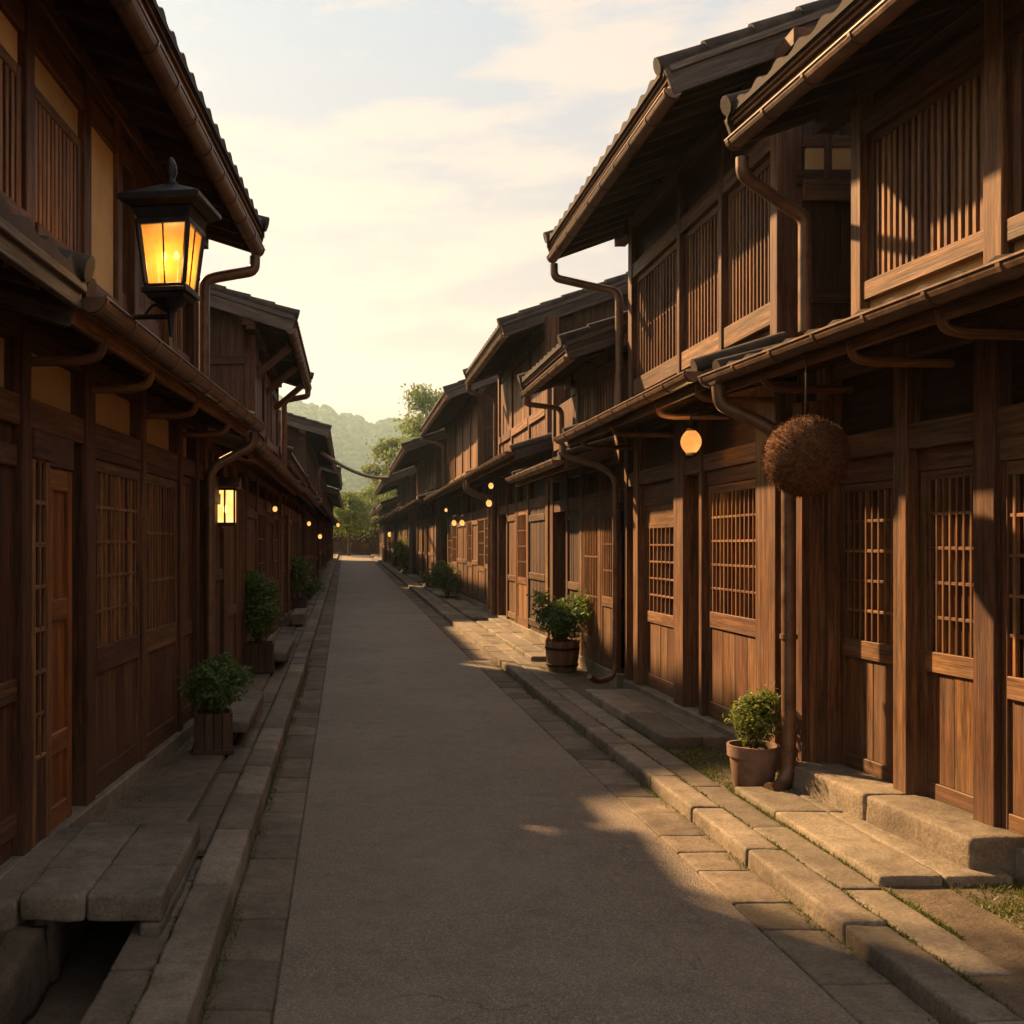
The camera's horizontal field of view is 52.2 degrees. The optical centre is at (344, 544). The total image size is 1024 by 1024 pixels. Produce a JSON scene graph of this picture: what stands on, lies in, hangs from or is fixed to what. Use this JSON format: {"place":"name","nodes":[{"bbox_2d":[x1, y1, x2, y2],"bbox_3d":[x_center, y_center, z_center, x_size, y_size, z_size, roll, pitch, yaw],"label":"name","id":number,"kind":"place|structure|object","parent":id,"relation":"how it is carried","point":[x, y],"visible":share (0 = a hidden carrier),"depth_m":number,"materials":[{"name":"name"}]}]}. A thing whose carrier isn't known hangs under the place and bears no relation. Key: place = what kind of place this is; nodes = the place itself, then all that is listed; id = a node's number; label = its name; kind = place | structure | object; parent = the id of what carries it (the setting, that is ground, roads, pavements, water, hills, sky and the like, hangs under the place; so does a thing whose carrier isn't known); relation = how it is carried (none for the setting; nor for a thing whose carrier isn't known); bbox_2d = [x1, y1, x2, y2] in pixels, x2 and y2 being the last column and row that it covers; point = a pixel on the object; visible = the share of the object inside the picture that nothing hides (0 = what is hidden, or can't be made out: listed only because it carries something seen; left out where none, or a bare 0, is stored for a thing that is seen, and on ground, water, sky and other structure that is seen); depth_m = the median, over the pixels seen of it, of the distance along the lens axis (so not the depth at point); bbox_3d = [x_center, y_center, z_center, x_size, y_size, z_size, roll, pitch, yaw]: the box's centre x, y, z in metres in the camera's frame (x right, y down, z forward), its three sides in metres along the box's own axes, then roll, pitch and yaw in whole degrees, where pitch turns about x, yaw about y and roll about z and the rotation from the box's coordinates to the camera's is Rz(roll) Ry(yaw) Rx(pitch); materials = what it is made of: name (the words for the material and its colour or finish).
{"place":"outdoors","nodes":[
{"label":"outdoors","id":0,"kind":"place"},
{"bbox_2d":[0,920,34,950],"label":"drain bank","id":1,"kind":"structure","parent":0,"point":[29,923],"depth_m":4.10,"materials":[{"name":"grey stone"}]},
{"bbox_2d":[0,735,193,950],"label":"moss","id":2,"kind":"object","parent":1,"relation":"on","point":[166,770],"visible":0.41,"depth_m":6.19,"materials":[{"name":"green plant"}]},
{"bbox_2d":[23,921,136,1023],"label":"drain floor","id":3,"kind":"structure","parent":0,"point":[89,961],"depth_m":4.29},
{"bbox_2d":[0,916,90,1023],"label":"drain edge","id":4,"kind":"object","parent":3,"relation":"on","point":[32,962],"visible":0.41,"depth_m":3.92,"materials":[{"name":"grey stone"}]},
{"bbox_2d":[20,822,199,936],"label":"stone bridge","id":5,"kind":"structure","parent":4,"relation":"on","point":[103,871],"depth_m":4.29,"materials":[{"name":"grey stone"}]},
{"bbox_2d":[80,857,201,1023],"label":"pavement","id":6,"kind":"structure","parent":0,"point":[121,990],"depth_m":3.66,"materials":[{"name":"grey stone"}]},
{"bbox_2d":[93,554,333,824],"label":"pavement","id":7,"kind":"structure","parent":0,"point":[181,787],"depth_m":6.30,"materials":[{"name":"grey stone"}]},
{"bbox_2d":[177,649,254,754],"bbox_3d":[-0.935,1.129,7.425,0.558,0.726,0.516,0,0,-8],"label":"potted shrub","id":8,"kind":"object","parent":7,"relation":"on","point":[216,683],"visible":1,"depth_m":7.30,"materials":[{"name":"green plant"}]},
{"bbox_2d":[225,692,263,732],"bbox_3d":[-0.851,1.406,8.326,0.270,0.220,1.554,0,0,0],"label":"stone doorstep","id":9,"kind":"object","parent":7,"relation":"on","point":[247,711],"visible":0.48,"depth_m":8.22,"materials":[{"name":"stone"}]},
{"bbox_2d":[244,569,284,672],"bbox_3d":[-1.040,0.876,11.902,0.685,1.188,0.639,0,0,-2],"label":"potted shrub","id":10,"kind":"object","parent":7,"relation":"on","point":[258,651],"visible":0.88,"depth_m":11.74,"materials":[{"name":"green plant"}]},
{"bbox_2d":[290,608,306,624],"bbox_3d":[-0.835,1.300,18.649,0.239,0.210,1.705,0,0,0],"label":"stone bench","id":11,"kind":"object","parent":7,"relation":"on","point":[298,616],"visible":1,"depth_m":17.80,"materials":[{"name":"stone"}]},
{"bbox_2d":[290,553,315,611],"bbox_3d":[-0.974,0.748,20.604,0.893,1.204,0.645,0,0,-33],"label":"potted shrub","id":12,"kind":"object","parent":7,"relation":"on","point":[300,568],"visible":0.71,"depth_m":20.49,"materials":[{"name":"green plant"}]},
{"bbox_2d":[303,575,326,598],"bbox_3d":[-0.939,1.009,25.490,0.896,0.706,0.934,0,0,26],"label":"bush","id":13,"kind":"object","parent":7,"relation":"on","point":[314,584],"visible":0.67,"depth_m":25.36,"materials":[{"name":"green plant"}]},
{"bbox_2d":[189,553,336,857],"bbox_3d":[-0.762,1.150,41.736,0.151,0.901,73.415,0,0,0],"label":"pavement","id":14,"kind":"structure","parent":0,"point":[209,813],"depth_m":7.03,"materials":[{"name":"grey stone"}]},
{"bbox_2d":[274,636,294,662],"bbox_3d":[-0.826,1.384,13.199,0.260,0.242,2.204,0,0,0],"label":"stone bench","id":15,"kind":"object","parent":14,"relation":"on","point":[283,647],"visible":0.7,"depth_m":12.91,"materials":[{"name":"stone"}]},
{"bbox_2d":[420,583,456,597],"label":"pavement","id":16,"kind":"structure","parent":0,"point":[437,592],"depth_m":28.42,"materials":[{"name":"grey stone"}]},
{"bbox_2d":[443,599,496,620],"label":"pavement","id":17,"kind":"structure","parent":0,"point":[469,610],"depth_m":21.38,"materials":[{"name":"grey stone"}]},
{"bbox_2d":[156,0,816,423],"label":"sky","id":18,"kind":"structure","parent":0,"point":[409,163],"materials":[{"name":"white"}]},
{"bbox_2d":[477,618,547,660],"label":"pavement","id":19,"kind":"structure","parent":0,"point":[528,647],"depth_m":15.61,"materials":[{"name":"beige stone"}]},
{"bbox_2d":[273,554,858,1023],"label":"road","id":20,"kind":"structure","parent":0,"point":[479,844],"depth_m":4.86,"materials":[{"name":"grey asphalt"}]},
{"bbox_2d":[368,556,939,1023],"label":"gutter paving","id":21,"kind":"structure","parent":0,"point":[854,990],"depth_m":4.82,"materials":[{"name":"grey stone"}]},
{"bbox_2d":[492,661,940,1023],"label":"moss","id":22,"kind":"object","parent":21,"relation":"on","point":[654,794],"visible":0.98,"depth_m":6.14,"materials":[{"name":"green plant"}]},
{"bbox_2d":[585,689,727,747],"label":"pavement","id":23,"kind":"structure","parent":0,"point":[658,723],"depth_m":8.52,"materials":[{"name":"grey stone"}]},
{"bbox_2d":[374,554,1011,975],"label":"pavement","id":24,"kind":"structure","parent":0,"point":[930,936],"depth_m":5.16,"materials":[{"name":"grey stone"}]},
{"bbox_2d":[376,554,1023,1020],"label":"pavement bed","id":25,"kind":"object","parent":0,"point":[992,936],"visible":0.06,"depth_m":4.25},
{"bbox_2d":[387,535,408,573],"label":"bush","id":26,"kind":"object","parent":25,"relation":"on","point":[400,548],"visible":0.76,"depth_m":40.86,"materials":[{"name":"green plant"}]},
{"bbox_2d":[419,570,435,587],"bbox_3d":[2.583,1.043,30.475,0.670,0.617,0.713,0,0,-8],"label":"bush","id":27,"kind":"object","parent":25,"relation":"on","point":[427,580],"visible":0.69,"depth_m":30.41,"materials":[{"name":"green plant"}]},
{"bbox_2d":[429,560,460,598],"bbox_3d":[2.596,0.874,26.269,0.884,0.996,1.034,0,0,22],"label":"bush","id":28,"kind":"object","parent":25,"relation":"on","point":[445,577],"visible":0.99,"depth_m":26.03,"materials":[{"name":"green plant"}]},
{"bbox_2d":[526,587,593,671],"bbox_3d":[2.635,1.010,12.354,0.810,0.999,0.641,0,0,33],"label":"potted shrub","id":29,"kind":"object","parent":25,"relation":"on","point":[562,654],"visible":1,"depth_m":12.23,"materials":[{"name":"green plant"}]},
{"bbox_2d":[126,718,1023,1023],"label":"moss","id":30,"kind":"object","parent":25,"relation":"on","point":[950,930],"visible":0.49,"depth_m":4.45,"materials":[{"name":"green plant"}]},
{"bbox_2d":[722,682,780,786],"bbox_3d":[2.604,1.203,6.518,0.422,0.675,0.369,0,0,-12],"label":"potted shrub","id":31,"kind":"object","parent":25,"relation":"on","point":[753,760],"visible":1,"depth_m":6.43,"materials":[{"name":"green plant"}]},
{"bbox_2d":[790,761,1023,878],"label":"door step","id":32,"kind":"object","parent":25,"relation":"on","point":[958,836],"depth_m":5.23,"materials":[{"name":"stone"}]},
{"bbox_2d":[671,745,1023,931],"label":"grass","id":33,"kind":"structure","parent":0,"point":[1003,905],"depth_m":4.60,"materials":[{"name":"green plant"}]},
{"bbox_2d":[735,787,1012,885],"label":"pavement","id":34,"kind":"structure","parent":0,"point":[882,857],"depth_m":5.09,"materials":[{"name":"beige stone"}]},
{"bbox_3d":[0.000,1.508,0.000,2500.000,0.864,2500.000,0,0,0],"label":"ground","id":35,"kind":"structure","parent":0,"visible":0},
{"bbox_2d":[0,0,269,878],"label":"townhouse","id":36,"kind":"structure","parent":35,"relation":"on","point":[111,410],"depth_m":5.50,"materials":[{"name":"brown wood"}]},
{"bbox_2d":[0,43,28,216],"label":"window","id":37,"kind":"structure","parent":36,"relation":"in","point":[10,71],"depth_m":4.54,"materials":[{"name":"red wood"}]},
{"bbox_2d":[31,458,49,847],"bbox_3d":[-1.459,0.494,4.833,0.060,1.812,0.220,0,0,4],"label":"window","id":38,"kind":"structure","parent":36,"relation":"in","point":[40,470],"depth_m":4.83,"materials":[{"name":"brown wood"}]},
{"bbox_2d":[0,827,81,932],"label":"door sill","id":39,"kind":"structure","parent":36,"relation":"attached to","point":[26,872],"depth_m":4.35,"materials":[{"name":"stone"}]},
{"bbox_2d":[35,86,80,251],"bbox_3d":[-1.454,-1.770,5.108,0.120,0.780,0.710,0,0,4],"label":"window","id":40,"kind":"structure","parent":36,"relation":"in","point":[57,148],"depth_m":5.10,"materials":[{"name":"red wood"}]},
{"bbox_2d":[50,467,71,830],"bbox_3d":[-1.457,0.510,5.133,0.060,1.780,0.360,0,0,4],"label":"door","id":41,"kind":"structure","parent":36,"relation":"in","point":[60,480],"depth_m":5.18,"materials":[{"name":"orange wood"}]},
{"bbox_2d":[96,459,139,794],"bbox_3d":[-1.381,0.460,6.140,0.058,1.880,0.960,0,0,4],"label":"door","id":42,"kind":"structure","parent":36,"relation":"in","point":[117,486],"depth_m":6.16,"materials":[{"name":"red wood"}]},
{"bbox_2d":[147,473,176,753],"bbox_3d":[-1.314,0.460,7.208,0.058,1.880,0.940,0,0,4],"label":"window","id":43,"kind":"structure","parent":36,"relation":"in","point":[161,492],"depth_m":7.25,"materials":[{"name":"red wood"}]},
{"bbox_2d":[117,157,220,336],"bbox_3d":[-1.000,-1.352,4.683,0.794,0.820,0.370,0,0,9],"label":"street lantern","id":44,"kind":"object","parent":36,"relation":"attached to","point":[174,218],"visible":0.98,"depth_m":4.55,"materials":[{"name":"black metal"}]},
{"bbox_2d":[172,306,189,362],"bbox_3d":[-1.321,-1.850,7.810,0.120,0.940,0.720,0,0,4],"label":"window","id":45,"kind":"structure","parent":36,"relation":"in","point":[178,338],"depth_m":8.00,"materials":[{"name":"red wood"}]},
{"bbox_2d":[183,476,191,723],"bbox_3d":[-1.274,0.430,8.037,0.058,1.940,0.480,0,0,4],"label":"wooden post","id":46,"kind":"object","parent":36,"relation":"in","point":[187,482],"depth_m":8.12,"materials":[{"name":"red wood"}]},
{"bbox_2d":[130,554,338,1023],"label":"kerb","id":47,"kind":"structure","parent":35,"relation":"on","point":[176,990],"depth_m":4.54,"materials":[{"name":"stone"}]},
{"bbox_2d":[198,278,313,705],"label":"townhouse","id":48,"kind":"structure","parent":35,"relation":"on","point":[258,357],"depth_m":12.88,"materials":[{"name":"brown wood"}]},
{"bbox_2d":[218,477,241,525],"bbox_3d":[-1.120,-0.410,9.640,0.280,0.460,0.360,0,0,0],"label":"lantern","id":49,"kind":"object","parent":48,"relation":"attached to","point":[229,487],"depth_m":9.53,"materials":[{"name":"yellow wood"}]},
{"bbox_2d":[238,501,245,667],"bbox_3d":[-1.171,0.449,11.395,0.058,1.850,0.870,0,0,0],"label":"wooden post","id":50,"kind":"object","parent":48,"relation":"in","point":[241,506],"depth_m":11.41,"materials":[{"name":"red wood"}]},
{"bbox_2d":[258,509,265,640],"bbox_3d":[-1.151,0.449,13.905,0.058,1.850,1.270,0,0,0],"label":"wooden post","id":51,"kind":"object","parent":48,"relation":"in","point":[261,514],"depth_m":14.04,"materials":[{"name":"red wood"}]},
{"bbox_2d":[265,382,273,451],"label":"window","id":52,"kind":"structure","parent":48,"relation":"in","point":[268,442],"depth_m":14.99,"materials":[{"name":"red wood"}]},
{"bbox_2d":[274,515,278,631],"bbox_3d":[-1.131,0.449,16.485,0.058,1.850,1.030,0,0,0],"label":"wooden post","id":53,"kind":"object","parent":48,"relation":"in","point":[276,518],"depth_m":16.65,"materials":[{"name":"red wood"}]},
{"bbox_2d":[198,555,341,1023],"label":"gutter paving","id":54,"kind":"structure","parent":35,"relation":"on","point":[247,988],"depth_m":4.83,"materials":[{"name":"grey stone"}]},
{"bbox_2d":[200,660,312,1023],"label":"moss","id":55,"kind":"object","parent":54,"relation":"on","point":[271,787],"visible":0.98,"depth_m":5.27,"materials":[{"name":"green plant"}]},
{"bbox_2d":[279,444,319,627],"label":"townhouse","id":56,"kind":"structure","parent":35,"relation":"on","point":[290,524],"depth_m":19.53,"materials":[{"name":"brown wood"}]},
{"bbox_2d":[282,513,284,616],"bbox_3d":[-1.118,0.363,18.069,0.058,1.850,0.759,0,0,0],"label":"wooden post","id":57,"kind":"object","parent":56,"relation":"in","point":[283,571],"depth_m":18.13,"materials":[{"name":"brown wood"}]},
{"bbox_2d":[292,518,294,596],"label":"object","id":58,"kind":"structure","parent":56,"relation":"in","point":[293,520],"depth_m":21.54,"materials":[{"name":"brown wood"}]},
{"bbox_2d":[295,519,297,596],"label":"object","id":59,"kind":"structure","parent":56,"relation":"in","point":[296,521],"depth_m":22.69,"materials":[{"name":"brown wood"}]},
{"bbox_2d":[279,409,336,597],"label":"townhouse","id":60,"kind":"structure","parent":35,"relation":"on","point":[309,440],"depth_m":27.01,"materials":[{"name":"brown wood"}]},
{"bbox_2d":[319,466,342,578],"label":"townhouse","id":61,"kind":"structure","parent":35,"relation":"on","point":[329,477],"depth_m":41.86,"materials":[{"name":"brown wood"}]},
{"bbox_2d":[326,486,343,566],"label":"townhouse","id":62,"kind":"structure","parent":35,"relation":"on","point":[333,497],"depth_m":55.24,"materials":[{"name":"brown wood"}]},
{"bbox_2d":[279,395,413,491],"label":"forest","id":63,"kind":"object","parent":35,"relation":"on","point":[351,434],"visible":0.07,"depth_m":768.19,"materials":[{"name":"green plant"}]},
{"bbox_2d":[333,492,377,554],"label":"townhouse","id":64,"kind":"structure","parent":35,"relation":"on","point":[340,546],"depth_m":83.19,"materials":[{"name":"brown wood"}]},
{"bbox_2d":[333,530,341,551],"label":"door","id":65,"kind":"structure","parent":64,"relation":"in","point":[337,543],"depth_m":83.19,"materials":[{"name":"brown wood"}]},
{"bbox_2d":[356,529,368,551],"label":"door","id":66,"kind":"structure","parent":64,"relation":"in","point":[361,546],"depth_m":83.19,"materials":[{"name":"brown wood"}]},
{"bbox_2d":[333,490,378,555],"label":"tree","id":67,"kind":"object","parent":35,"relation":"on","point":[352,502],"visible":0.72,"depth_m":76.19,"materials":[{"name":"green plant"}]},
{"bbox_2d":[365,505,378,554],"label":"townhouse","id":68,"kind":"structure","parent":35,"relation":"on","point":[374,546],"depth_m":79.99,"materials":[{"name":"brown wood"}]},
{"bbox_2d":[353,472,397,527],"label":"tree","id":69,"kind":"object","parent":35,"relation":"on","point":[384,496],"visible":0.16,"depth_m":78.27,"materials":[{"name":"green plant"}]},
{"bbox_2d":[369,506,386,561],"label":"townhouse","id":70,"kind":"structure","parent":35,"relation":"on","point":[382,541],"depth_m":61.41,"materials":[{"name":"brown wood"}]},
{"bbox_2d":[375,493,398,566],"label":"townhouse","id":71,"kind":"structure","parent":35,"relation":"on","point":[390,505],"depth_m":51.31,"materials":[{"name":"brown wood"}]},
{"bbox_2d":[361,434,416,497],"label":"tree","id":72,"kind":"object","parent":35,"relation":"on","point":[373,469],"visible":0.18,"depth_m":90.82,"materials":[{"name":"green plant"}]},
{"bbox_2d":[374,466,416,573],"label":"townhouse","id":73,"kind":"structure","parent":35,"relation":"on","point":[403,482],"depth_m":40.51,"materials":[{"name":"brown wood"}]},
{"bbox_2d":[320,451,388,478],"bbox_3d":[0.711,-2.591,35.001,0.110,0.587,14.263,0,0,11],"label":"cable","id":74,"kind":"object","parent":73,"relation":"attached to","point":[328,457],"visible":0.85,"depth_m":31.95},
{"bbox_2d":[378,382,443,466],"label":"tree","id":75,"kind":"object","parent":35,"relation":"on","point":[422,398],"visible":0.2,"depth_m":82.68,"materials":[{"name":"green plant"}]},
{"bbox_2d":[388,428,446,587],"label":"townhouse","id":76,"kind":"structure","parent":35,"relation":"on","point":[425,459],"depth_m":32.25,"materials":[{"name":"brown wood"}]},
{"bbox_2d":[418,375,497,614],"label":"townhouse","id":77,"kind":"structure","parent":35,"relation":"on","point":[461,415],"depth_m":23.53,"materials":[{"name":"brown wood"}]},
{"bbox_2d":[448,523,451,588],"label":"door","id":78,"kind":"structure","parent":77,"relation":"in","point":[450,524],"depth_m":28.48,"materials":[{"name":"brown wood"}]},
{"bbox_2d":[447,427,453,483],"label":"window","id":79,"kind":"structure","parent":77,"relation":"in","point":[451,433],"depth_m":28.25,"materials":[{"name":"brown wood"}]},
{"bbox_2d":[452,522,456,591],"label":"window","id":80,"kind":"structure","parent":77,"relation":"in","point":[454,529],"depth_m":27.47,"materials":[{"name":"brown wood"}]},
{"bbox_2d":[467,519,471,598],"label":"door","id":81,"kind":"structure","parent":77,"relation":"in","point":[469,522],"depth_m":24.11,"materials":[{"name":"brown wood"}]},
{"bbox_2d":[478,516,483,603],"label":"door","id":82,"kind":"structure","parent":77,"relation":"in","point":[480,519],"depth_m":22.04,"materials":[{"name":"brown wood"}]},
{"bbox_2d":[485,516,487,605],"bbox_3d":[2.951,0.321,20.906,0.058,1.850,1.031,0,0,0],"label":"wooden post","id":83,"kind":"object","parent":77,"relation":"in","point":[486,517],"depth_m":21.26,"materials":[{"name":"brown wood"}]},
{"bbox_2d":[462,271,627,643],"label":"townhouse","id":84,"kind":"structure","parent":35,"relation":"on","point":[520,342],"depth_m":16.30,"materials":[{"name":"brown wood"}]},
{"bbox_2d":[517,510,526,627],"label":"door","id":85,"kind":"structure","parent":84,"relation":"in","point":[521,515],"depth_m":16.99,"materials":[{"name":"brown wood"}]},
{"bbox_2d":[505,311,627,687],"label":"townhouse","id":86,"kind":"structure","parent":35,"relation":"on","point":[579,363],"depth_m":12.05,"materials":[{"name":"brown wood"}]},
{"bbox_2d":[579,383,592,422],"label":"window","id":87,"kind":"structure","parent":86,"relation":"in","point":[586,394],"depth_m":12.46,"materials":[{"name":"brown wood"}]},
{"bbox_2d":[583,510,597,662],"bbox_3d":[2.951,0.486,12.220,0.058,1.780,0.800,0,0,0],"label":"door","id":88,"kind":"structure","parent":86,"relation":"in","point":[590,518],"depth_m":12.21,"materials":[{"name":"brown wood"}]},
{"bbox_2d":[597,369,614,414],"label":"window","id":89,"kind":"structure","parent":86,"relation":"in","point":[605,384],"depth_m":11.54,"materials":[{"name":"brown wood"}]},
{"bbox_2d":[601,510,621,672],"bbox_3d":[2.956,0.501,11.350,0.068,1.750,0.700,0,0,0],"label":"door","id":90,"kind":"structure","parent":86,"relation":"in","point":[606,517],"depth_m":11.39,"materials":[{"name":"brown wood"}]},
{"bbox_2d":[543,0,850,771],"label":"townhouse","id":91,"kind":"structure","parent":35,"relation":"on","point":[687,216],"depth_m":8.19,"materials":[{"name":"brown wood"}]},
{"bbox_2d":[634,242,676,394],"bbox_3d":[2.995,-2.121,9.720,0.120,1.200,1.400,0,0,0],"label":"window","id":92,"kind":"structure","parent":91,"relation":"in","point":[657,285],"depth_m":9.76,"materials":[{"name":"brown wood"}]},
{"bbox_2d":[646,503,672,696],"bbox_3d":[3.028,0.509,9.665,0.068,1.780,1.090,0,0,0],"label":"door","id":93,"kind":"structure","parent":91,"relation":"in","point":[659,541],"depth_m":9.80,"materials":[{"name":"brown wood"}]},
{"bbox_2d":[681,205,717,370],"bbox_3d":[2.995,-2.121,8.480,0.120,1.200,0.920,0,0,0],"label":"window","id":94,"kind":"structure","parent":91,"relation":"in","point":[701,241],"depth_m":8.54,"materials":[{"name":"brown wood"}]},
{"bbox_2d":[680,413,731,455],"bbox_3d":[2.775,-0.847,7.850,0.398,0.323,0.151,0,0,0],"label":"paper lantern","id":95,"kind":"object","parent":91,"relation":"hanging from","point":[691,441],"visible":0.99,"depth_m":7.81,"materials":[{"name":"yellow"}]},
{"bbox_2d":[709,479,754,735],"bbox_3d":[2.998,0.459,7.835,0.068,1.880,1.070,0,0,0],"label":"door","id":96,"kind":"structure","parent":91,"relation":"in","point":[731,508],"depth_m":7.89,"materials":[{"name":"brown wood"}]},
{"bbox_2d":[724,157,769,348],"bbox_3d":[2.995,-2.121,7.495,0.120,1.200,0.890,0,0,0],"label":"window","id":97,"kind":"structure","parent":91,"relation":"in","point":[748,212],"depth_m":7.53,"materials":[{"name":"brown wood"}]},
{"bbox_2d":[371,554,1023,1023],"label":"kerb","id":98,"kind":"structure","parent":35,"relation":"on","point":[927,982],"depth_m":4.67,"materials":[{"name":"stone"}]},
{"bbox_2d":[697,0,1023,880],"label":"townhouse","id":99,"kind":"structure","parent":35,"relation":"on","point":[901,636],"depth_m":5.49,"materials":[{"name":"brown wood"}]},
{"bbox_2d":[760,352,853,498],"bbox_3d":[2.502,-0.674,5.561,0.466,0.852,0.467,0,0,0],"label":"cedar ball","id":100,"kind":"object","parent":99,"relation":"hanging from","point":[804,455],"visible":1,"depth_m":5.42,"materials":[{"name":"plant"}]},
{"bbox_2d":[840,480,892,782],"bbox_3d":[3.119,0.515,6.020,0.068,1.770,0.650,0,0,-4],"label":"door","id":101,"kind":"structure","parent":99,"relation":"in","point":[866,513],"depth_m":6.07,"materials":[{"name":"brown wood"}]},
{"bbox_2d":[863,59,982,300],"bbox_3d":[3.132,-1.915,5.494,0.120,0.970,1.020,0,0,-4],"label":"window","id":102,"kind":"structure","parent":99,"relation":"in","point":[926,163],"depth_m":5.48,"materials":[{"name":"brown wood"}]},
{"bbox_2d":[921,466,972,813],"bbox_3d":[3.178,0.500,5.316,0.068,1.800,0.520,0,0,-4],"label":"door","id":103,"kind":"structure","parent":99,"relation":"in","point":[946,675],"depth_m":5.37,"materials":[{"name":"brown wood"}]},
{"bbox_2d":[1001,459,1023,835],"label":"door","id":104,"kind":"structure","parent":99,"relation":"in","point":[1012,479],"depth_m":4.84,"materials":[{"name":"brown wood"}]},
{"bbox_2d":[1006,31,1023,241],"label":"window","id":105,"kind":"structure","parent":99,"relation":"in","point":[1015,224],"depth_m":4.80,"materials":[{"name":"brown wood"}]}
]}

